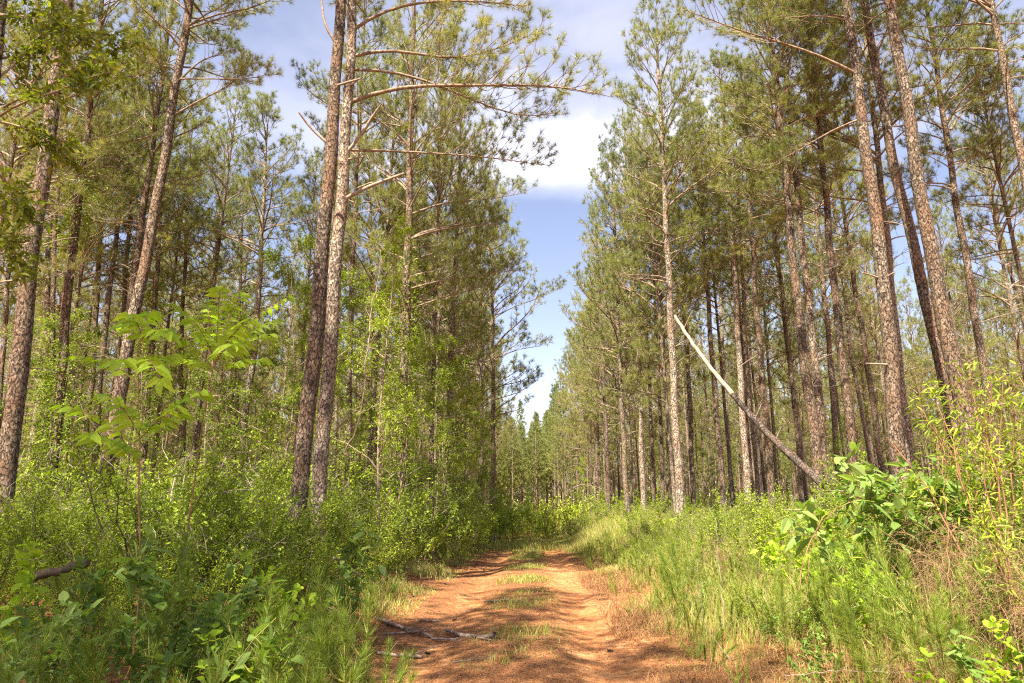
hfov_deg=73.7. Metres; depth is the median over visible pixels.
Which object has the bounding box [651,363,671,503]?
pine tree
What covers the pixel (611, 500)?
shrub
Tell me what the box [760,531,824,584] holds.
shrub
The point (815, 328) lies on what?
pine tree
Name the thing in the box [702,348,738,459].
pine tree
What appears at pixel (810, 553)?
bare cane
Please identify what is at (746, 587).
shrub
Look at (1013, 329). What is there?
pine tree
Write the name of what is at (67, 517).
shrub
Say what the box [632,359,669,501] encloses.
pine tree
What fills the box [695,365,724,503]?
pine tree
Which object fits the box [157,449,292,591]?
shrub
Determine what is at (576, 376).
pine tree
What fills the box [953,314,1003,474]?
pine tree
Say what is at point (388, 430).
pine tree
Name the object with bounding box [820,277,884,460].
pine tree
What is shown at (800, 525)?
shrub
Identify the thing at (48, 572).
fallen log
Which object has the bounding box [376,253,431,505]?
climbing vine
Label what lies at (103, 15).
pine tree
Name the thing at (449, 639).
fallen branch
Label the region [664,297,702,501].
pine tree
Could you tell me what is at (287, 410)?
pine tree
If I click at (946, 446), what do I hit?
lance leaved shrub
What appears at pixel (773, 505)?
shrub
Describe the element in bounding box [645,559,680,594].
feathery weed
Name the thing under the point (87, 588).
broad leaved weed
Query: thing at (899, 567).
shrub
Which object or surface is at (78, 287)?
pine tree
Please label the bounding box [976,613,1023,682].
broad leaved weed
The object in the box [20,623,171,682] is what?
broad leaved weed
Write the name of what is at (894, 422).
pine tree
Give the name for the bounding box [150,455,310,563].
shrub
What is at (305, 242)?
understory tree
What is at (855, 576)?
pine seedling
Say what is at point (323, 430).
pine tree
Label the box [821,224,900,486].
pine tree
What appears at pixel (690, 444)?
pine tree
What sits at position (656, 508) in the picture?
shrub
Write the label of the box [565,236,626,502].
pine tree
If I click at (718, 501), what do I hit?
shrub
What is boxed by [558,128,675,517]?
pine tree
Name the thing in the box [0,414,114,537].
shrub
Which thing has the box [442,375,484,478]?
pine tree
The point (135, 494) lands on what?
shrub
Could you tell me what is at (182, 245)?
pine tree
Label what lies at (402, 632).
fallen branch
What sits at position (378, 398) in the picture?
pine tree
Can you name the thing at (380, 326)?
understory tree
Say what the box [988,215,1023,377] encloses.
pine tree
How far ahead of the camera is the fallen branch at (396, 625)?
9.49 m
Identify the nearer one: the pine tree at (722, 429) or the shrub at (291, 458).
the shrub at (291, 458)
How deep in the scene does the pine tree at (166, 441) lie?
55.56 m
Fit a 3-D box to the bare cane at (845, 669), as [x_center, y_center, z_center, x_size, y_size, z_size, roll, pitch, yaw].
[2.342,2.321,4.827,0.891,0.226,0.189,-11,-18,38]
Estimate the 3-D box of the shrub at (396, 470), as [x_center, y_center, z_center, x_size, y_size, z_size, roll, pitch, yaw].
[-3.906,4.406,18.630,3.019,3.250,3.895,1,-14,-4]
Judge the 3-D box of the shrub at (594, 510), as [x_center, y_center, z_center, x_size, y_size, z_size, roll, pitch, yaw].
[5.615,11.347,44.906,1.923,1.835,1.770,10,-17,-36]
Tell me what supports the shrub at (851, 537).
on the ground at (123, 669)
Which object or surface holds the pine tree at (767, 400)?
on the ground at (123, 669)
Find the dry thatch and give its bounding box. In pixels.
[560,555,1023,682]
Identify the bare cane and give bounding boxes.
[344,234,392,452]
[433,393,443,510]
[565,482,607,493]
[692,559,728,658]
[704,497,724,625]
[785,660,914,675]
[799,486,908,589]
[806,516,830,594]
[937,417,956,624]
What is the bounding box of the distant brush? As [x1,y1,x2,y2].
[453,480,1019,535]
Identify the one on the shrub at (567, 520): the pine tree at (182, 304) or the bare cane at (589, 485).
the bare cane at (589, 485)
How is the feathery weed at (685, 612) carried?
on the ground at (123, 669)
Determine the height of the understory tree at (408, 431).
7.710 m
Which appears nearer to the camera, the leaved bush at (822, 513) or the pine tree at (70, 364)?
the leaved bush at (822, 513)
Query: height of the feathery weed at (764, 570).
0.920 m
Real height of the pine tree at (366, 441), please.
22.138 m
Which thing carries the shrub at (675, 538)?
on the ground at (123, 669)
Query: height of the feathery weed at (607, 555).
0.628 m
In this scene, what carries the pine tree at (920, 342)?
on the ground at (123, 669)
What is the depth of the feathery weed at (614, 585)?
13.27 m
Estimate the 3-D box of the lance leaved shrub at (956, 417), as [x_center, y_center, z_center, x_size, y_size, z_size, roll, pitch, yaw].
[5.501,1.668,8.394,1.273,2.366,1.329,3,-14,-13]
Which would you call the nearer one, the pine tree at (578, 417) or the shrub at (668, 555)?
the shrub at (668, 555)
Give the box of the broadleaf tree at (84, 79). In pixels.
[0,0,157,308]
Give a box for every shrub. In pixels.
[0,382,297,634]
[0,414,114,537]
[0,460,75,603]
[0,466,148,637]
[0,471,136,613]
[0,486,129,585]
[0,487,107,596]
[0,502,66,615]
[0,545,12,573]
[8,529,149,667]
[10,483,82,582]
[14,428,146,534]
[14,488,41,515]
[14,489,109,583]
[15,458,102,533]
[15,461,95,506]
[20,470,124,525]
[21,452,98,492]
[25,476,178,621]
[36,519,143,646]
[37,482,185,586]
[41,486,173,585]
[43,498,116,522]
[49,426,279,612]
[74,480,171,556]
[75,477,195,581]
[83,447,197,514]
[87,456,225,539]
[88,480,176,556]
[95,442,169,492]
[100,469,222,582]
[112,470,182,514]
[114,471,181,507]
[125,520,299,658]
[132,456,284,558]
[137,468,336,619]
[141,493,331,640]
[142,480,287,572]
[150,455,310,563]
[154,423,289,514]
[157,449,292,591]
[162,431,338,603]
[166,458,283,494]
[199,463,357,573]
[237,444,361,562]
[237,471,344,558]
[241,466,348,513]
[247,475,353,565]
[254,468,349,573]
[274,525,342,586]
[275,449,387,518]
[276,533,345,602]
[278,537,352,611]
[280,487,380,574]
[299,493,407,589]
[325,485,390,566]
[325,492,431,574]
[326,453,453,558]
[326,482,403,556]
[327,442,422,564]
[327,456,426,551]
[327,463,391,500]
[329,452,416,550]
[330,458,442,516]
[332,469,385,498]
[340,484,450,575]
[342,503,429,580]
[352,478,425,536]
[360,479,458,560]
[382,481,462,566]
[395,483,447,544]
[410,492,481,563]
[411,487,485,548]
[422,468,491,536]
[424,505,489,566]
[438,474,500,550]
[443,475,511,544]
[454,490,498,553]
[462,491,504,547]
[470,484,509,542]
[473,494,521,540]
[476,495,520,538]
[484,493,519,539]
[489,495,531,540]
[497,493,535,541]
[507,491,552,535]
[520,497,544,531]
[524,502,559,540]
[526,507,562,534]
[540,486,603,538]
[580,510,602,531]
[582,503,606,515]
[592,503,618,521]
[594,493,622,512]
[603,514,627,526]
[611,500,646,524]
[612,505,650,536]
[616,541,650,558]
[619,499,657,534]
[624,531,658,562]
[627,514,669,538]
[630,502,660,519]
[635,534,678,571]
[637,498,672,518]
[644,528,668,543]
[648,505,675,523]
[652,495,690,531]
[653,539,702,584]
[653,540,682,576]
[656,521,695,559]
[657,523,694,549]
[666,496,693,516]
[670,517,697,537]
[676,504,716,532]
[684,493,698,512]
[684,496,741,537]
[685,493,708,509]
[687,488,758,544]
[689,507,729,528]
[690,509,750,565]
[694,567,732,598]
[699,538,738,561]
[700,492,782,566]
[706,492,731,510]
[708,518,746,544]
[722,548,762,584]
[724,558,802,620]
[729,489,772,515]
[739,479,805,534]
[739,490,800,531]
[744,585,823,643]
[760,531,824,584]
[761,486,840,554]
[765,488,794,505]
[766,494,797,508]
[769,490,806,517]
[778,492,857,565]
[778,533,823,565]
[805,479,854,520]
[811,472,876,525]
[815,446,909,533]
[815,515,870,574]
[817,463,901,564]
[828,457,956,589]
[843,471,909,515]
[855,519,960,580]
[855,553,935,606]
[887,359,1023,644]
[896,464,1022,561]
[904,360,1023,558]
[907,381,1018,559]
[916,368,1023,583]
[920,456,1023,550]
[936,503,1023,634]
[947,449,1023,567]
[954,473,1023,555]
[961,431,1023,640]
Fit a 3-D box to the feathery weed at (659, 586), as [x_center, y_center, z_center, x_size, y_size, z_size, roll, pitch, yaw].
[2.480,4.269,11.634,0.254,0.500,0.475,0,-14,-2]
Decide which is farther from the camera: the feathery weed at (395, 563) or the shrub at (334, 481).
the shrub at (334, 481)
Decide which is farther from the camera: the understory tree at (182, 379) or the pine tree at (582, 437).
the pine tree at (582, 437)
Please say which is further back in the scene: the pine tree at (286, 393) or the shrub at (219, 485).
the pine tree at (286, 393)
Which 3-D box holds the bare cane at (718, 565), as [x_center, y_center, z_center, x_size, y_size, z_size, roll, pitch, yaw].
[2.174,2.246,7.159,0.128,1.320,0.597,-1,-14,5]
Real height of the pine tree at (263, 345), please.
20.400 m
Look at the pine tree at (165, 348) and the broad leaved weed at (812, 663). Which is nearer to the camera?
the broad leaved weed at (812, 663)
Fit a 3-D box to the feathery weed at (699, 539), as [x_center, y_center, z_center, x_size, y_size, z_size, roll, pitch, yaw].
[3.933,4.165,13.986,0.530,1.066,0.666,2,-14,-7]
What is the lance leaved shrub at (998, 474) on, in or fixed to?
on the ground at (123, 669)
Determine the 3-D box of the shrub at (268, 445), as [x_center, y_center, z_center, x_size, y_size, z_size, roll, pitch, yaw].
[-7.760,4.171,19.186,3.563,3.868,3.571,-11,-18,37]
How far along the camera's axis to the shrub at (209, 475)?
21.20 m
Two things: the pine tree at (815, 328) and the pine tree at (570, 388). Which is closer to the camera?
the pine tree at (815, 328)
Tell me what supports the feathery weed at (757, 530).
on the ground at (123, 669)
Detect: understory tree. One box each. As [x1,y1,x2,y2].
[0,316,79,513]
[18,304,106,494]
[22,323,119,501]
[78,323,196,485]
[146,346,202,492]
[153,298,253,493]
[179,305,271,470]
[208,240,368,504]
[220,320,297,484]
[245,225,403,461]
[313,210,423,543]
[313,270,385,470]
[340,298,471,558]
[380,323,457,534]
[409,333,489,543]
[411,353,526,536]
[413,368,479,534]
[419,360,478,544]
[450,402,514,541]
[466,406,516,508]
[571,456,595,514]
[696,445,729,500]
[833,415,866,511]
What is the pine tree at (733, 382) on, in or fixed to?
on the ground at (123, 669)
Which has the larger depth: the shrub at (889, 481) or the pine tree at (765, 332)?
the pine tree at (765, 332)
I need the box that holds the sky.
[0,0,1023,510]
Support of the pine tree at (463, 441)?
on the ground at (123, 669)
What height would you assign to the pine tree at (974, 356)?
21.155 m
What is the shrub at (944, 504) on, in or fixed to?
on the ground at (123, 669)
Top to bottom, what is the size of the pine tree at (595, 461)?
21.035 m
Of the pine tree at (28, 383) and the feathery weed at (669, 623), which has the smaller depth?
the feathery weed at (669, 623)
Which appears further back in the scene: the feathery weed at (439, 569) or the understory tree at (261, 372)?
the understory tree at (261, 372)
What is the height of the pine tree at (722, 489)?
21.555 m
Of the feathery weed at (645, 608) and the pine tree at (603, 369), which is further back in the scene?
the pine tree at (603, 369)
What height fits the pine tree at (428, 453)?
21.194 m
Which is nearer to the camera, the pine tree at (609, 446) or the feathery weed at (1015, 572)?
the feathery weed at (1015, 572)
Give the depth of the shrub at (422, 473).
20.63 m
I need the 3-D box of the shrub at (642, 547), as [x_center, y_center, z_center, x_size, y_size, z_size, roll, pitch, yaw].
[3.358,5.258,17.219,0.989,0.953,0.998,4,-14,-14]
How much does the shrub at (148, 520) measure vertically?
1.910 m
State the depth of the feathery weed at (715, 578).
10.45 m
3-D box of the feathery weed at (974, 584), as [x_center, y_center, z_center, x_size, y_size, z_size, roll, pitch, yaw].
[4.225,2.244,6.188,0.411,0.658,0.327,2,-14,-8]
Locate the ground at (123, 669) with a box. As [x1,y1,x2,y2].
[0,517,1021,682]
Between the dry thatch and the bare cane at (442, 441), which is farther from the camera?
the bare cane at (442, 441)
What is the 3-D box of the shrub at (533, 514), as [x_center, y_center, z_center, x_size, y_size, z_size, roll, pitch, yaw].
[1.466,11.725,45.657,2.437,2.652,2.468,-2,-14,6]
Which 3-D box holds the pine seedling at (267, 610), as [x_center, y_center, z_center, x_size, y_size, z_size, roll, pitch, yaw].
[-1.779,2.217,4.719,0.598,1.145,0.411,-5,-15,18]
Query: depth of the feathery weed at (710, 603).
9.47 m
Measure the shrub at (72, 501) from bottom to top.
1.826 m
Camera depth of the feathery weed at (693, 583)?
12.05 m
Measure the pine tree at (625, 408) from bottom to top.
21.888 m
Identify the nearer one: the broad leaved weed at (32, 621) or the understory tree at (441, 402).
the broad leaved weed at (32, 621)
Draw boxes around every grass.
[83,531,489,682]
[457,539,571,672]
[474,533,580,553]
[546,502,844,552]
[567,504,1023,682]
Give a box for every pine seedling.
[0,612,68,682]
[0,636,69,682]
[0,653,15,682]
[45,608,125,682]
[98,566,192,681]
[135,525,201,681]
[165,634,237,682]
[215,580,300,682]
[244,642,321,682]
[259,603,332,682]
[271,612,375,682]
[290,562,378,682]
[300,606,374,682]
[304,577,381,682]
[364,634,421,682]
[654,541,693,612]
[774,569,806,672]
[805,543,893,682]
[807,547,868,677]
[825,585,888,682]
[831,519,902,668]
[864,548,965,675]
[889,588,989,682]
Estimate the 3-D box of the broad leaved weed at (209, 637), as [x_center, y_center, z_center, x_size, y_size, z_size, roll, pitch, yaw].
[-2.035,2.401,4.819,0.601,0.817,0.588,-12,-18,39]
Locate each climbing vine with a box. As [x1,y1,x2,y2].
[16,360,91,509]
[18,325,75,490]
[42,136,108,258]
[124,273,174,445]
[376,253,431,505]
[427,424,468,544]
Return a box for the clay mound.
[296,606,339,623]
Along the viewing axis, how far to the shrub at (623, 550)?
18.54 m
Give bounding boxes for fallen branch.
[377,616,440,637]
[377,646,436,658]
[382,625,432,634]
[418,615,451,621]
[431,635,470,642]
[444,628,494,640]
[452,649,503,662]
[484,598,519,601]
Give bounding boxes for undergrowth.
[0,508,1016,623]
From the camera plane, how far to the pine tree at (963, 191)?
25.00 m
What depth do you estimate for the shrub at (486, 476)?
29.76 m
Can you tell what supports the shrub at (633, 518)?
on the ground at (123, 669)
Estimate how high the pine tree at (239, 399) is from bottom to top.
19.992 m
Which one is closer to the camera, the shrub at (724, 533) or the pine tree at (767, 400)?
the shrub at (724, 533)
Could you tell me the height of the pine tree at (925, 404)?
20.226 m
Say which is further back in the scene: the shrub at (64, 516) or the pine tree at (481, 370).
the pine tree at (481, 370)
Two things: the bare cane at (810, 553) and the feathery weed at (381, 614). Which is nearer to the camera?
the bare cane at (810, 553)
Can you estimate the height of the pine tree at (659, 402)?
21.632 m
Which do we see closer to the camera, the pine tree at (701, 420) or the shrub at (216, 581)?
the shrub at (216, 581)
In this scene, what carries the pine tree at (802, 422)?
on the ground at (123, 669)
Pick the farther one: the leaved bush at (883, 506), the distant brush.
the distant brush
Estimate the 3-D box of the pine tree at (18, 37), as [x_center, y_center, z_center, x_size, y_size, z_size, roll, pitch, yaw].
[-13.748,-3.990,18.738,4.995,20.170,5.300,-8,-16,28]
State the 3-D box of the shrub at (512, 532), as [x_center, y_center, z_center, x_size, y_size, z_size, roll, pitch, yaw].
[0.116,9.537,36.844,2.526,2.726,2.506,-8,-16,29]
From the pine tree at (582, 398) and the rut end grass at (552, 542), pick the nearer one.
the rut end grass at (552, 542)
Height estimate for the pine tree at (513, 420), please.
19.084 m
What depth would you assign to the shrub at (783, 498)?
36.24 m
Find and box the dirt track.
[301,533,725,682]
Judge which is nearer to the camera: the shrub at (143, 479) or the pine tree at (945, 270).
the shrub at (143, 479)
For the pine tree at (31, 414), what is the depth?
59.91 m
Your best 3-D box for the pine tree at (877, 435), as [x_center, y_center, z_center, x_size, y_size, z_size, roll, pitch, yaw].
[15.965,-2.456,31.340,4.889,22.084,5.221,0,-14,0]
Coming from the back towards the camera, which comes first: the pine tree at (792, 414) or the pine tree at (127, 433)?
the pine tree at (792, 414)
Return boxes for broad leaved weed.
[0,536,57,669]
[0,569,186,682]
[0,591,96,682]
[1,607,40,644]
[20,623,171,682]
[21,556,120,682]
[32,632,104,669]
[60,601,235,682]
[60,663,146,682]
[88,522,306,682]
[91,591,143,633]
[116,565,265,682]
[127,604,183,652]
[155,642,187,682]
[162,626,198,669]
[168,609,209,654]
[194,618,282,682]
[204,604,247,630]
[229,630,309,682]
[249,564,333,681]
[267,617,290,661]
[268,520,386,651]
[271,620,314,672]
[298,621,332,648]
[681,578,714,612]
[750,523,819,595]
[756,607,822,663]
[782,626,837,682]
[828,544,910,653]
[855,611,885,639]
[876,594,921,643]
[902,646,1015,682]
[940,621,1023,682]
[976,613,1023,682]
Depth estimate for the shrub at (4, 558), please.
7.68 m
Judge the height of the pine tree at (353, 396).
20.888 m
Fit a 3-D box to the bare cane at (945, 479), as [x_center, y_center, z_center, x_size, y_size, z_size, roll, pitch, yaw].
[3.355,1.301,5.163,0.160,1.540,0.494,-13,-19,43]
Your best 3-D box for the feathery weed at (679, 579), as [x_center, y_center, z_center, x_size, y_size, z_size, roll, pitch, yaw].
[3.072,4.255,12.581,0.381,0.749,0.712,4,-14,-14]
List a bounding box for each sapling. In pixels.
[46,310,215,675]
[161,286,294,681]
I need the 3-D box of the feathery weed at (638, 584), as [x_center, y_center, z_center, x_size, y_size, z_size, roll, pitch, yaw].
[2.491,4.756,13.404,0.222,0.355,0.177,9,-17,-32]
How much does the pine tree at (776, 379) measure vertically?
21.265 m
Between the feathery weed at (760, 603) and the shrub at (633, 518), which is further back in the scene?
the shrub at (633, 518)
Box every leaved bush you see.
[780,441,1008,620]
[792,506,928,602]
[835,456,989,588]
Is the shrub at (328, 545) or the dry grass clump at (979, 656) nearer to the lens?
the dry grass clump at (979, 656)
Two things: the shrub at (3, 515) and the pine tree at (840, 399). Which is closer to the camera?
the shrub at (3, 515)
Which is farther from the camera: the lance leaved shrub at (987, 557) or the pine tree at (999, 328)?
the pine tree at (999, 328)
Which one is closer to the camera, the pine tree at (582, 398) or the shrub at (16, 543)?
the shrub at (16, 543)
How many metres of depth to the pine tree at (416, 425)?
63.03 m
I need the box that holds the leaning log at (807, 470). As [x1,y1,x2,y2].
[674,314,827,488]
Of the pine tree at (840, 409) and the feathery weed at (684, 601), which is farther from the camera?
the pine tree at (840, 409)
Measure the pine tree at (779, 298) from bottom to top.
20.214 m
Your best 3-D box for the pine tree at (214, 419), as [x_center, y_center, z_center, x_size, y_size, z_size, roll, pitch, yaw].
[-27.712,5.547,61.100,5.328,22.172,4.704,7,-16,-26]
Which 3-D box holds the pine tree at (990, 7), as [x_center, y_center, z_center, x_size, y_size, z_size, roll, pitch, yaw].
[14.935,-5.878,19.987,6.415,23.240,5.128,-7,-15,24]
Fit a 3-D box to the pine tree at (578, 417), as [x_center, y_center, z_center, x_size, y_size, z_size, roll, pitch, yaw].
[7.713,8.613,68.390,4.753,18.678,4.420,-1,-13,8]
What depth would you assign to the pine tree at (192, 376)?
58.43 m
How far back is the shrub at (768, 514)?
11.51 m
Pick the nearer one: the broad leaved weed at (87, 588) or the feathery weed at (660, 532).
the broad leaved weed at (87, 588)
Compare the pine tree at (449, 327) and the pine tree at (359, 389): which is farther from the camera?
the pine tree at (359, 389)
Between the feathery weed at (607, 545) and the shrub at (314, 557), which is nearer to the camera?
the shrub at (314, 557)
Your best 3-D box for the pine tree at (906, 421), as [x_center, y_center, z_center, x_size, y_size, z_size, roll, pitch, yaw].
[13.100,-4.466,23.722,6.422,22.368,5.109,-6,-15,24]
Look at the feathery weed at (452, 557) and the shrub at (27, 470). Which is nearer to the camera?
the shrub at (27, 470)
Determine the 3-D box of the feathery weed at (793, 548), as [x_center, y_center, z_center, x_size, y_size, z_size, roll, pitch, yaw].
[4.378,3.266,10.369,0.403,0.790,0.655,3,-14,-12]
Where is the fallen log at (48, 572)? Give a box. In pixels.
[33,559,89,581]
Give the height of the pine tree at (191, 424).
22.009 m
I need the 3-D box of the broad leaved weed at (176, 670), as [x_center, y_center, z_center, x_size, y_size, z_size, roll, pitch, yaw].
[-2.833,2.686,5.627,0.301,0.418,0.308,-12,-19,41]
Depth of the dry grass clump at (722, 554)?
12.40 m
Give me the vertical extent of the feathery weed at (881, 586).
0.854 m
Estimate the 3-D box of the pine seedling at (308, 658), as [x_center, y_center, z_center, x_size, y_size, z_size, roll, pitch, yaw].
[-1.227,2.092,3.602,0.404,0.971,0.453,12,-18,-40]
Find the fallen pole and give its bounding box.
[333,556,384,591]
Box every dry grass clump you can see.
[622,523,643,543]
[707,534,752,575]
[852,513,1022,648]
[863,492,978,634]
[874,529,1023,677]
[878,505,1023,664]
[878,633,961,682]
[927,620,1023,682]
[933,529,1023,681]
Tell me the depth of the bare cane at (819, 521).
6.46 m
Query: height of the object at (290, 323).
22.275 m
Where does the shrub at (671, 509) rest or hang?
on the ground at (123, 669)
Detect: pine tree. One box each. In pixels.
[0,0,76,584]
[0,0,148,294]
[0,25,92,431]
[0,26,132,491]
[0,64,167,425]
[0,66,120,487]
[0,98,70,380]
[0,148,88,427]
[0,194,40,337]
[0,210,90,404]
[0,251,43,381]
[0,251,58,405]
[3,287,58,428]
[4,302,56,477]
[5,0,195,550]
[9,183,101,432]
[19,263,102,459]
[21,314,56,483]
[26,265,109,459]
[26,288,100,459]
[36,216,120,497]
[45,116,139,489]
[51,294,111,432]
[52,46,199,481]
[56,58,174,484]
[65,287,137,478]
[65,329,109,459]
[73,55,203,478]
[74,145,192,394]
[74,268,144,435]
[75,0,227,383]
[76,327,134,432]
[85,287,140,458]
[92,0,295,503]
[97,296,137,467]
[99,72,219,482]
[103,202,194,470]
[103,319,156,463]
[105,251,186,496]
[114,146,226,480]
[131,286,184,414]
[133,339,164,457]
[135,109,247,479]
[142,223,209,494]
[146,238,230,479]
[150,328,205,471]
[151,384,195,468]
[159,83,287,494]
[160,291,195,477]
[160,377,194,444]
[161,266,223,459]
[163,113,260,472]
[166,294,211,485]
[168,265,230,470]
[177,88,319,476]
[187,356,219,453]
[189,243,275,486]
[189,299,230,449]
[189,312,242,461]
[190,362,233,478]
[191,211,278,459]
[195,323,241,469]
[204,176,285,471]
[207,303,254,474]
[212,365,251,455]
[217,367,262,429]
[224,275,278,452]
[224,298,275,463]
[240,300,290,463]
[240,339,265,476]
[244,319,286,469]
[249,323,284,480]
[251,356,286,460]
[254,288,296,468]
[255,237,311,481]
[260,146,360,451]
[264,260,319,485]
[268,330,316,482]
[277,165,382,447]
[278,307,320,431]
[281,308,318,443]
[285,0,373,570]
[290,0,436,498]
[295,189,380,489]
[302,0,622,574]
[304,32,472,499]
[313,363,357,471]
[319,312,364,487]
[327,121,405,482]
[334,272,391,486]
[334,334,367,443]
[338,348,377,470]
[340,0,539,556]
[340,292,393,492]
[353,316,395,471]
[353,375,388,497]
[357,371,387,484]
[358,135,477,497]
[359,296,400,485]
[360,188,444,481]
[360,329,395,443]
[365,179,445,449]
[377,2,499,539]
[377,72,521,536]
[379,377,398,453]
[380,156,502,482]
[382,314,428,422]
[393,233,482,505]
[394,228,464,488]
[398,309,428,469]
[410,369,428,485]
[413,187,505,496]
[415,220,502,415]
[415,365,443,497]
[419,315,474,493]
[420,299,479,473]
[421,292,471,489]
[431,252,499,492]
[438,343,478,491]
[440,145,523,537]
[441,289,503,489]
[442,269,518,494]
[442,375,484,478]
[454,406,479,487]
[455,177,566,542]
[457,306,507,470]
[471,331,515,507]
[473,366,517,487]
[480,364,516,485]
[548,326,592,513]
[548,370,584,510]
[551,310,614,511]
[553,261,634,503]
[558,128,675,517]
[558,346,592,515]
[560,294,628,508]
[564,309,617,510]
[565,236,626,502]
[567,292,627,510]
[567,358,610,477]
[569,200,634,512]
[572,326,617,504]
[575,235,652,509]
[579,233,665,507]
[582,107,683,514]
[586,369,620,504]
[592,345,620,505]
[594,115,726,515]
[594,138,710,513]
[602,0,737,522]
[606,102,714,510]
[607,313,648,442]
[607,329,655,505]
[608,139,686,508]
[608,321,658,501]
[618,291,670,462]
[618,309,648,507]
[618,401,647,481]
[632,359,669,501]
[633,355,662,505]
[635,135,730,514]
[643,368,672,487]
[645,319,687,471]
[648,261,702,393]
[649,268,709,494]
[650,87,768,513]
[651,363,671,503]
[654,374,684,473]
[660,163,756,509]
[662,317,712,496]
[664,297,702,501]
[665,0,908,493]
[665,43,794,507]
[666,352,705,506]
[676,181,760,508]
[677,133,785,505]
[677,273,734,503]
[677,321,722,503]
[679,341,719,495]
[681,49,819,516]
[681,111,797,506]
[693,347,739,458]
[695,0,873,514]
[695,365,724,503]
[701,346,738,479]
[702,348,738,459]
[706,0,918,487]
[706,286,774,505]
[712,197,791,505]
[713,251,784,494]
[715,318,760,430]
[719,177,820,505]
[719,334,759,488]
[720,0,865,512]
[720,352,741,474]
[725,131,831,509]
[729,287,778,450]
[733,352,777,428]
[737,179,834,505]
[748,326,781,494]
[752,356,783,459]
[753,331,786,502]
[756,232,832,494]
[757,175,859,454]
[760,68,871,499]
[767,340,802,500]
[769,0,962,471]
[770,293,829,499]
[773,358,803,501]
[774,328,824,450]
[775,190,875,486]
[775,352,825,495]
[776,241,847,389]
[783,0,980,480]
[791,81,894,479]
[795,146,876,486]
[798,360,829,459]
[803,326,841,479]
[817,280,883,492]
[819,361,857,440]
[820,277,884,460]
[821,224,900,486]
[822,356,873,482]
[823,345,864,472]
[824,314,865,449]
[826,0,982,492]
[830,211,919,465]
[838,328,885,483]
[838,338,873,493]
[842,234,921,386]
[847,301,907,481]
[849,329,886,488]
[851,298,889,478]
[856,387,888,466]
[863,0,1023,506]
[876,284,931,437]
[876,313,927,458]
[886,332,929,472]
[894,275,942,476]
[897,0,1023,308]
[903,275,969,433]
[905,199,996,379]
[905,334,942,475]
[905,347,939,475]
[906,325,947,478]
[917,356,976,441]
[918,265,995,386]
[925,0,1023,365]
[928,67,1023,379]
[928,261,1009,465]
[935,121,1023,348]
[939,293,994,422]
[945,248,1004,479]
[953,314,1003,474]
[959,328,1009,439]
[967,266,1023,463]
[971,279,1023,453]
[987,267,1023,418]
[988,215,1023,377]
[990,326,1023,440]
[997,256,1023,365]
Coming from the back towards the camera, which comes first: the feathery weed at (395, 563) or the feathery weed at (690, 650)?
the feathery weed at (395, 563)
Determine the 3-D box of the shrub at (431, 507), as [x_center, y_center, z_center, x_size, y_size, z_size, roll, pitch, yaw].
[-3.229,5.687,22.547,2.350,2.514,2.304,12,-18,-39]
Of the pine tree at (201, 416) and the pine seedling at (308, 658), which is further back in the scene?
the pine tree at (201, 416)
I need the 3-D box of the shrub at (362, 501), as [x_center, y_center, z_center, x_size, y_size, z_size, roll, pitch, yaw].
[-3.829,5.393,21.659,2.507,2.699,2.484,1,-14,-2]
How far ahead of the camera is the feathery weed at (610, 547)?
20.22 m
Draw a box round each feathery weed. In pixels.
[313,581,335,626]
[371,595,389,623]
[384,582,393,601]
[388,550,399,576]
[389,566,404,593]
[433,561,442,576]
[437,549,450,567]
[450,544,461,562]
[588,556,595,569]
[589,539,597,556]
[598,534,611,552]
[600,545,615,563]
[604,530,617,550]
[606,544,614,558]
[607,575,616,593]
[609,540,624,561]
[615,550,631,572]
[617,520,633,538]
[619,545,630,563]
[621,594,639,614]
[626,569,637,584]
[630,545,646,573]
[632,533,645,556]
[633,552,654,586]
[634,576,643,590]
[636,598,653,620]
[640,546,656,563]
[640,587,656,611]
[645,525,661,543]
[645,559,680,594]
[651,578,663,605]
[652,542,677,585]
[652,579,668,614]
[657,518,679,547]
[663,573,685,604]
[663,588,676,608]
[666,552,689,587]
[666,604,683,631]
[667,567,681,595]
[671,543,705,594]
[673,577,683,602]
[675,590,694,618]
[677,527,703,554]
[678,584,709,636]
[679,631,702,658]
[680,541,699,575]
[688,588,711,619]
[694,519,715,567]
[697,567,721,609]
[697,614,738,663]
[701,573,728,613]
[709,544,738,583]
[714,574,748,631]
[720,652,750,682]
[724,567,737,592]
[725,518,743,540]
[729,511,755,549]
[732,564,756,618]
[740,521,774,562]
[742,560,767,589]
[743,544,761,573]
[746,580,763,607]
[748,569,780,638]
[749,519,771,548]
[761,532,789,583]
[766,527,794,572]
[767,514,797,552]
[773,508,796,532]
[773,556,820,635]
[786,531,815,578]
[793,558,839,607]
[795,558,858,658]
[797,523,821,564]
[797,565,843,632]
[812,636,855,682]
[821,532,861,582]
[849,656,876,682]
[853,550,912,619]
[856,616,899,682]
[867,543,950,624]
[906,563,1011,682]
[921,589,990,676]
[928,596,950,643]
[942,541,1023,677]
[944,582,981,639]
[947,554,998,629]
[973,542,1023,619]
[1012,525,1023,575]
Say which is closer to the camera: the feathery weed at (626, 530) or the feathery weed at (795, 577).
the feathery weed at (795, 577)

